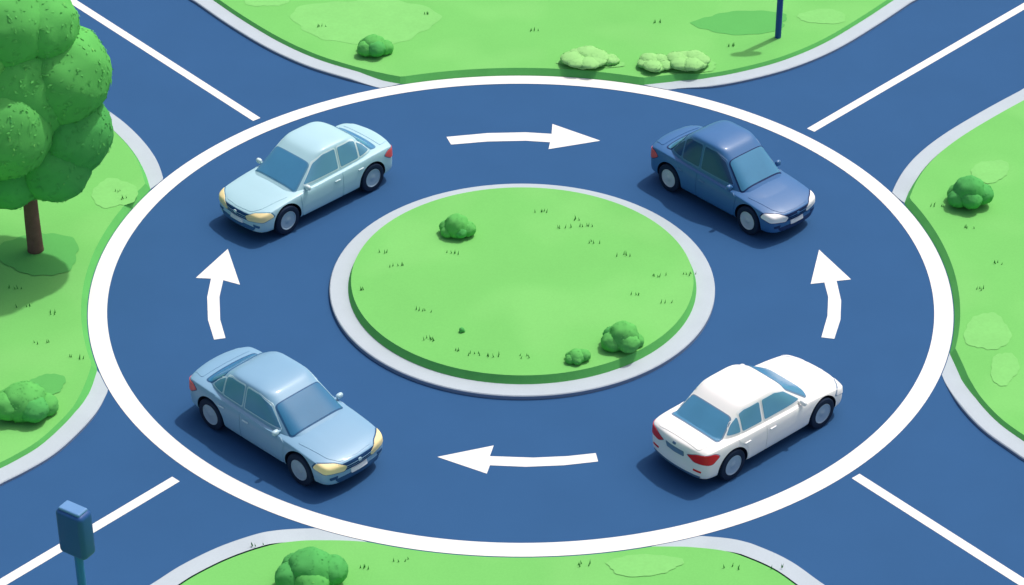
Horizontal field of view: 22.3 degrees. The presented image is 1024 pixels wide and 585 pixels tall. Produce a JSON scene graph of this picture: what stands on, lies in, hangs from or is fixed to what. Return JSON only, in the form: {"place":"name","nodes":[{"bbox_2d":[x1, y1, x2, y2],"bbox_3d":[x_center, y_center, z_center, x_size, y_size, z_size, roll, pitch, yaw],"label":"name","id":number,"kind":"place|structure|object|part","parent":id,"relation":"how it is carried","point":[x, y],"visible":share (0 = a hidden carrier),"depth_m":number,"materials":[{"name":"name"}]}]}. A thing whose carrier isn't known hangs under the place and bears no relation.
{"place":"outdoors","nodes":[
{"label":"outdoors","id":0,"kind":"place"},
{"bbox_2d":[0,131,150,467],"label":"grass verge","id":1,"kind":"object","parent":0,"point":[86,222],"depth_m":60.04,"materials":[{"name":"green plant"}]},
{"bbox_2d":[0,380,58,422],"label":"bush","id":2,"kind":"object","parent":1,"relation":"on","point":[24,401],"visible":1,"depth_m":55.99,"materials":[{"name":"green plant"}]},
{"bbox_2d":[0,233,78,275],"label":"grass patch","id":3,"kind":"object","parent":1,"relation":"on","point":[57,255],"visible":0.93,"depth_m":61.79,"materials":[{"name":"green plant"}]},
{"bbox_2d":[30,374,65,393],"bbox_3d":[-10.316,2.034,57.407,0.860,0.001,0.826,0,34,0],"label":"grass patch","id":4,"kind":"object","parent":1,"relation":"on","point":[51,383],"visible":0.69,"depth_m":57.47,"materials":[{"name":"green plant"}]},
{"bbox_2d":[0,0,113,254],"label":"tree","id":5,"kind":"object","parent":1,"relation":"on","point":[56,131],"visible":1,"depth_m":58.39,"materials":[{"name":"green plant"}]},
{"bbox_2d":[92,178,137,207],"bbox_3d":[-9.818,-2.464,64.186,1.143,0.001,1.442,0,34,0],"label":"grass patch","id":6,"kind":"object","parent":1,"relation":"on","point":[105,194],"visible":1,"depth_m":64.16,"materials":[{"name":"green plant"}]},
{"bbox_2d":[56,500,94,584],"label":"traffic signal","id":7,"kind":"object","parent":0,"point":[75,530],"visible":1,"depth_m":48.12,"materials":[{"name":"blue metal"}]},
{"bbox_2d":[180,540,795,584],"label":"grass verge","id":8,"kind":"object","parent":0,"point":[699,566],"depth_m":52.25,"materials":[{"name":"green plant"}]},
{"bbox_2d":[275,546,347,584],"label":"bush","id":9,"kind":"object","parent":8,"relation":"on","point":[312,565],"visible":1,"depth_m":51.36,"materials":[{"name":"green plant"}]},
{"bbox_2d":[8,11,1001,569],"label":"grass tufts","id":10,"kind":"object","parent":8,"relation":"on","point":[478,351],"visible":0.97,"depth_m":60.56,"materials":[{"name":"green plant"}]},
{"bbox_2d":[606,554,683,576],"bbox_3d":[2.685,5.499,52.321,1.586,0.001,0.722,0,34,0],"label":"grass patch","id":11,"kind":"object","parent":8,"relation":"on","point":[639,565],"visible":1,"depth_m":52.34,"materials":[{"name":"green plant"}]},
{"bbox_2d":[0,0,1023,584],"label":"road","id":12,"kind":"structure","parent":0,"point":[944,460],"depth_m":59.39,"materials":[{"name":"blue asphalt"}]},
{"bbox_2d":[0,371,107,485],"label":"kerb","id":13,"kind":"structure","parent":12,"relation":"on","point":[72,428],"depth_m":55.95,"materials":[{"name":"concrete"}]},
{"bbox_2d":[0,477,178,584],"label":"road marking","id":14,"kind":"object","parent":12,"relation":"on","point":[97,525],"visible":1,"depth_m":53.63,"materials":[{"name":"paint"}]},
{"bbox_2d":[109,111,162,188],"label":"kerb","id":15,"kind":"structure","parent":12,"relation":"on","point":[134,141],"depth_m":66.10,"materials":[{"name":"concrete"}]},
{"bbox_2d":[71,0,259,120],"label":"road marking","id":16,"kind":"object","parent":12,"relation":"on","point":[170,64],"visible":1,"depth_m":70.20,"materials":[{"name":"paint"}]},
{"bbox_2d":[196,249,239,338],"bbox_3d":[-6.807,0.012,60.771,0.961,0.001,3.724,-8,34,-12],"label":"direction arrow","id":17,"kind":"object","parent":12,"relation":"on","point":[218,270],"visible":1,"depth_m":61.18,"materials":[{"name":"paint"}]},
{"bbox_2d":[151,528,365,584],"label":"kerb","id":18,"kind":"structure","parent":12,"relation":"on","point":[182,573],"depth_m":52.89,"materials":[{"name":"concrete"}]},
{"bbox_2d":[189,347,382,485],"bbox_3d":[-4.868,2.461,55.623,4.690,1.612,2.015,28,43,35],"label":"car","id":19,"kind":"object","parent":12,"relation":"on","point":[303,423],"visible":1,"depth_m":54.98,"materials":[{"name":"blue metal"}]},
{"bbox_3d":[-6.259,1.919,55.714,0.185,0.360,0.399,-22,39,-29],"label":"side window","id":20,"kind":"part","parent":19,"relation":"part of","materials":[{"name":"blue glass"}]},
{"bbox_3d":[-6.102,2.662,55.651,0.828,0.677,0.082,28,43,35],"label":"door","id":21,"kind":"part","parent":19,"relation":"part of","materials":[{"name":"blue metal"}]},
{"bbox_3d":[-5.897,2.073,55.385,0.644,0.505,0.226,28,43,35],"label":"side window","id":22,"kind":"part","parent":19,"relation":"part of","materials":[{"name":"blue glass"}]},
{"bbox_3d":[-5.945,1.550,56.254,0.580,0.394,1.428,28,43,35],"label":"rear window","id":23,"kind":"part","parent":19,"relation":"part of","materials":[{"name":"blue glass"}]},
{"bbox_3d":[-5.292,3.093,55.021,1.366,0.657,0.101,28,43,35],"label":"door","id":24,"kind":"part","parent":19,"relation":"part of","materials":[{"name":"blue metal"}]},
{"bbox_3d":[-5.229,2.440,54.843,1.148,0.515,0.208,28,43,35],"label":"side window","id":25,"kind":"part","parent":19,"relation":"part of","materials":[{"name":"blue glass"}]},
{"bbox_2d":[190,0,397,87],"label":"kerb","id":26,"kind":"structure","parent":12,"relation":"on","point":[234,22],"depth_m":70.56,"materials":[{"name":"concrete"}]},
{"bbox_2d":[219,122,392,234],"bbox_3d":[-5.067,-3.032,63.825,1.981,1.684,4.611,29,43,36],"label":"car","id":27,"kind":"object","parent":12,"relation":"on","point":[289,181],"visible":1,"depth_m":63.19,"materials":[{"name":"blue paint"}]},
{"bbox_3d":[-4.695,-3.065,63.063,0.204,0.566,1.129,29,43,36],"label":"side window","id":28,"kind":"part","parent":27,"relation":"part of","materials":[{"name":"blue glass"}]},
{"bbox_3d":[-4.627,-2.387,63.263,0.100,0.662,1.343,29,43,36],"label":"door","id":29,"kind":"part","parent":27,"relation":"part of","materials":[{"name":"blue paint"}]},
{"bbox_3d":[-4.056,-3.436,63.610,0.222,0.554,0.633,29,43,36],"label":"side window","id":30,"kind":"part","parent":27,"relation":"part of","materials":[{"name":"blue glass"}]},
{"bbox_3d":[-4.037,-3.947,64.469,1.404,0.432,0.570,29,43,36],"label":"rear window","id":31,"kind":"part","parent":27,"relation":"part of","materials":[{"name":"blue glass"}]},
{"bbox_3d":[-3.852,-2.824,63.900,0.081,0.684,0.814,29,43,36],"label":"door","id":32,"kind":"part","parent":27,"relation":"part of","materials":[{"name":"blue paint"}]},
{"bbox_3d":[-3.711,-3.588,63.945,0.182,0.395,0.392,21,39,28],"label":"side window","id":33,"kind":"part","parent":27,"relation":"part of","materials":[{"name":"blue glass"}]},
{"bbox_2d":[439,445,597,472],"bbox_3d":[0.120,3.566,55.422,3.435,0.001,0.992,0,34,0],"label":"direction arrow","id":34,"kind":"object","parent":12,"relation":"on","point":[481,459],"visible":1,"depth_m":55.42,"materials":[{"name":"paint"}]},
{"bbox_2d":[88,76,952,556],"bbox_3d":[0.200,-0.223,61.120,20.200,0.001,20.200,0,34,0],"label":"road marking","id":35,"kind":"object","parent":12,"relation":"on","point":[858,456],"visible":1,"depth_m":57.99,"materials":[{"name":"paint"}]},
{"bbox_2d":[348,187,695,383],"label":"grass island","id":36,"kind":"structure","parent":12,"relation":"on","point":[522,274],"depth_m":60.50,"materials":[{"name":"green plant"}]},
{"bbox_2d":[439,213,475,238],"bbox_3d":[-1.306,-1.591,62.241,0.904,0.629,0.725,0,34,0],"label":"bush","id":37,"kind":"object","parent":36,"relation":"on","point":[457,226],"visible":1,"depth_m":62.04,"materials":[{"name":"green plant"}]},
{"bbox_2d":[565,348,590,364],"bbox_3d":[1.474,1.423,57.909,0.579,0.330,0.492,0,34,0],"label":"bush","id":38,"kind":"object","parent":36,"relation":"on","point":[576,356],"visible":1,"depth_m":57.79,"materials":[{"name":"green plant"}]},
{"bbox_2d":[601,320,643,352],"bbox_3d":[2.474,0.983,58.301,0.928,0.708,0.853,12,36,18],"label":"bush","id":39,"kind":"object","parent":36,"relation":"on","point":[624,336],"visible":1,"depth_m":58.05,"materials":[{"name":"green plant"}]},
{"bbox_2d":[330,184,714,399],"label":"kerb","id":40,"kind":"structure","parent":12,"relation":"on","point":[677,344],"depth_m":59.09,"materials":[{"name":"concrete"}]},
{"bbox_2d":[447,124,599,148],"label":"direction arrow","id":41,"kind":"object","parent":12,"relation":"on","point":[559,136],"visible":1,"depth_m":66.80,"materials":[{"name":"paint"}]},
{"bbox_2d":[651,120,814,234],"bbox_3d":[5.424,-3.043,63.757,1.904,1.780,4.431,-27,42,-34],"label":"car","id":42,"kind":"object","parent":12,"relation":"on","point":[730,167],"visible":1,"depth_m":63.13,"materials":[{"name":"blue paint"}]},
{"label":"side window","id":43,"kind":"part","parent":42,"relation":"part of","materials":[{"name":"blue glass"}]},
{"bbox_3d":[4.256,-2.818,63.905,0.078,0.680,0.782,-27,42,-34],"label":"door","id":44,"kind":"part","parent":42,"relation":"part of","materials":[{"name":"blue paint"}]},
{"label":"rear window","id":45,"kind":"part","parent":42,"relation":"part of","materials":[{"name":"blue glass"}]},
{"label":"side window","id":46,"kind":"part","parent":42,"relation":"part of","materials":[{"name":"blue glass"}]},
{"bbox_3d":[4.968,-2.378,63.268,0.096,0.654,1.290,-27,42,-34],"label":"door","id":47,"kind":"part","parent":42,"relation":"part of","materials":[{"name":"blue paint"}]},
{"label":"side window","id":48,"kind":"part","parent":42,"relation":"part of","materials":[{"name":"blue glass"}]},
{"bbox_2d":[651,536,823,584],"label":"kerb","id":49,"kind":"structure","parent":12,"relation":"on","point":[795,573],"depth_m":52.72,"materials":[{"name":"concrete"}]},
{"bbox_2d":[652,355,842,479],"bbox_3d":[5.099,2.417,55.734,4.564,1.563,1.961,-26,42,-34],"label":"car","id":50,"kind":"object","parent":12,"relation":"on","point":[725,423],"visible":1,"depth_m":54.91,"materials":[{"name":"white paint"}]},
{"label":"rear window","id":51,"kind":"part","parent":50,"relation":"part of","materials":[{"name":"blue glass"}]},
{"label":"side window","id":52,"kind":"part","parent":50,"relation":"part of","materials":[{"name":"blue glass"}]},
{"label":"side window","id":53,"kind":"part","parent":50,"relation":"part of","materials":[{"name":"blue glass"}]},
{"bbox_3d":[5.086,3.229,54.829,0.806,0.659,0.080,-26,42,-34],"label":"door","id":54,"kind":"part","parent":50,"relation":"part of","materials":[{"name":"white paint"}]},
{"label":"side window","id":55,"kind":"part","parent":50,"relation":"part of","materials":[{"name":"blue glass"}]},
{"bbox_3d":[5.892,2.836,55.438,1.329,0.639,0.099,-26,42,-34],"label":"door","id":56,"kind":"part","parent":50,"relation":"part of","materials":[{"name":"white paint"}]},
{"bbox_2d":[647,0,917,89],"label":"kerb","id":57,"kind":"structure","parent":12,"relation":"on","point":[868,24],"depth_m":70.14,"materials":[{"name":"concrete"}]},
{"bbox_2d":[811,250,849,338],"bbox_3d":[7.405,0.019,60.761,0.904,0.001,3.684,7,34,11],"label":"direction arrow","id":58,"kind":"object","parent":12,"relation":"on","point":[828,272],"visible":1,"depth_m":61.07,"materials":[{"name":"paint"}]},
{"bbox_2d":[807,3,1023,131],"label":"road marking","id":59,"kind":"object","parent":12,"relation":"on","point":[909,72],"visible":1,"depth_m":69.83,"materials":[{"name":"paint"}]},
{"bbox_2d":[852,474,1023,584],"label":"road marking","id":60,"kind":"object","parent":12,"relation":"on","point":[943,531],"visible":1,"depth_m":53.42,"materials":[{"name":"paint"}]},
{"bbox_2d":[892,89,1023,202],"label":"kerb","id":61,"kind":"structure","parent":12,"relation":"on","point":[916,166],"depth_m":66.44,"materials":[{"name":"concrete"}]},
{"bbox_2d":[942,353,1023,460],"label":"kerb","id":62,"kind":"structure","parent":12,"relation":"on","point":[980,417],"depth_m":56.65,"materials":[{"name":"concrete"}]},
{"bbox_2d":[213,0,892,84],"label":"grass verge","id":63,"kind":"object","parent":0,"point":[467,38],"depth_m":71.00,"materials":[{"name":"green plant"}]},
{"bbox_2d":[244,0,289,5],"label":"grass patch","id":64,"kind":"object","parent":63,"relation":"on","point":[265,2],"visible":1,"depth_m":72.72,"materials":[{"name":"green plant"}]},
{"bbox_2d":[290,0,441,43],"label":"grass patch","id":65,"kind":"object","parent":63,"relation":"on","point":[392,21],"visible":0.94,"depth_m":71.87,"materials":[{"name":"green plant"}]},
{"bbox_2d":[357,34,393,56],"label":"bush","id":66,"kind":"object","parent":63,"relation":"on","point":[373,45],"visible":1,"depth_m":69.88,"materials":[{"name":"green plant"}]},
{"bbox_2d":[560,45,608,69],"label":"bush","id":67,"kind":"object","parent":63,"relation":"on","point":[586,57],"visible":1,"depth_m":69.53,"materials":[{"name":"green plant"}]},
{"bbox_2d":[556,60,624,67],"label":"grass patch","id":68,"kind":"object","parent":63,"relation":"on","point":[605,66],"visible":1,"depth_m":69.63,"materials":[{"name":"green plant"}]},
{"bbox_2d":[605,54,619,65],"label":"bush","id":69,"kind":"object","parent":63,"relation":"on","point":[613,59],"visible":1,"depth_m":69.61,"materials":[{"name":"green plant"}]},
{"bbox_2d":[637,53,671,72],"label":"bush","id":70,"kind":"object","parent":63,"relation":"on","point":[653,62],"visible":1,"depth_m":69.37,"materials":[{"name":"green plant"}]},
{"bbox_2d":[667,50,710,71],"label":"bush","id":71,"kind":"object","parent":63,"relation":"on","point":[693,60],"visible":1,"depth_m":69.37,"materials":[{"name":"green plant"}]},
{"bbox_2d":[664,60,715,72],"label":"grass patch","id":72,"kind":"object","parent":63,"relation":"on","point":[710,66],"visible":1,"depth_m":69.45,"materials":[{"name":"green plant"}]},
{"bbox_2d":[690,10,786,34],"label":"grass patch","id":73,"kind":"object","parent":63,"relation":"on","point":[745,22],"visible":0.98,"depth_m":71.71,"materials":[{"name":"green plant"}]},
{"bbox_2d":[775,0,782,38],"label":"pole","id":74,"kind":"object","parent":63,"relation":"on","point":[779,14],"visible":1,"depth_m":70.63,"materials":[{"name":"blue metal"}]},
{"bbox_2d":[797,9,845,23],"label":"grass patch","id":75,"kind":"object","parent":63,"relation":"on","point":[831,16],"visible":1,"depth_m":72.01,"materials":[{"name":"green plant"}]},
{"bbox_2d":[904,100,1023,440],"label":"grass verge","id":76,"kind":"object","parent":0,"point":[970,254],"depth_m":62.26,"materials":[{"name":"green plant"}]},
{"bbox_2d":[947,175,993,208],"bbox_3d":[11.243,-2.461,63.546,1.147,0.844,1.014,0,34,0],"label":"bush","id":77,"kind":"object","parent":76,"relation":"on","point":[970,192],"visible":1,"depth_m":63.29,"materials":[{"name":"green plant"}]},
{"bbox_2d":[964,312,1011,349],"bbox_3d":[10.821,0.872,59.162,1.106,0.001,1.518,0,34,0],"label":"grass patch","id":78,"kind":"object","parent":76,"relation":"on","point":[990,330],"visible":1,"depth_m":59.10,"materials":[{"name":"green plant"}]},
{"bbox_2d":[971,160,1008,182],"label":"grass patch","id":79,"kind":"object","parent":76,"relation":"on","point":[990,171],"visible":0.91,"depth_m":65.08,"materials":[{"name":"green plant"}]},
{"bbox_2d":[991,353,1019,385],"bbox_3d":[11.000,1.709,57.901,0.695,0.001,1.287,0,34,0],"label":"grass patch","id":80,"kind":"object","parent":76,"relation":"on","point":[1005,368],"visible":1,"depth_m":57.92,"materials":[{"name":"green plant"}]}
]}

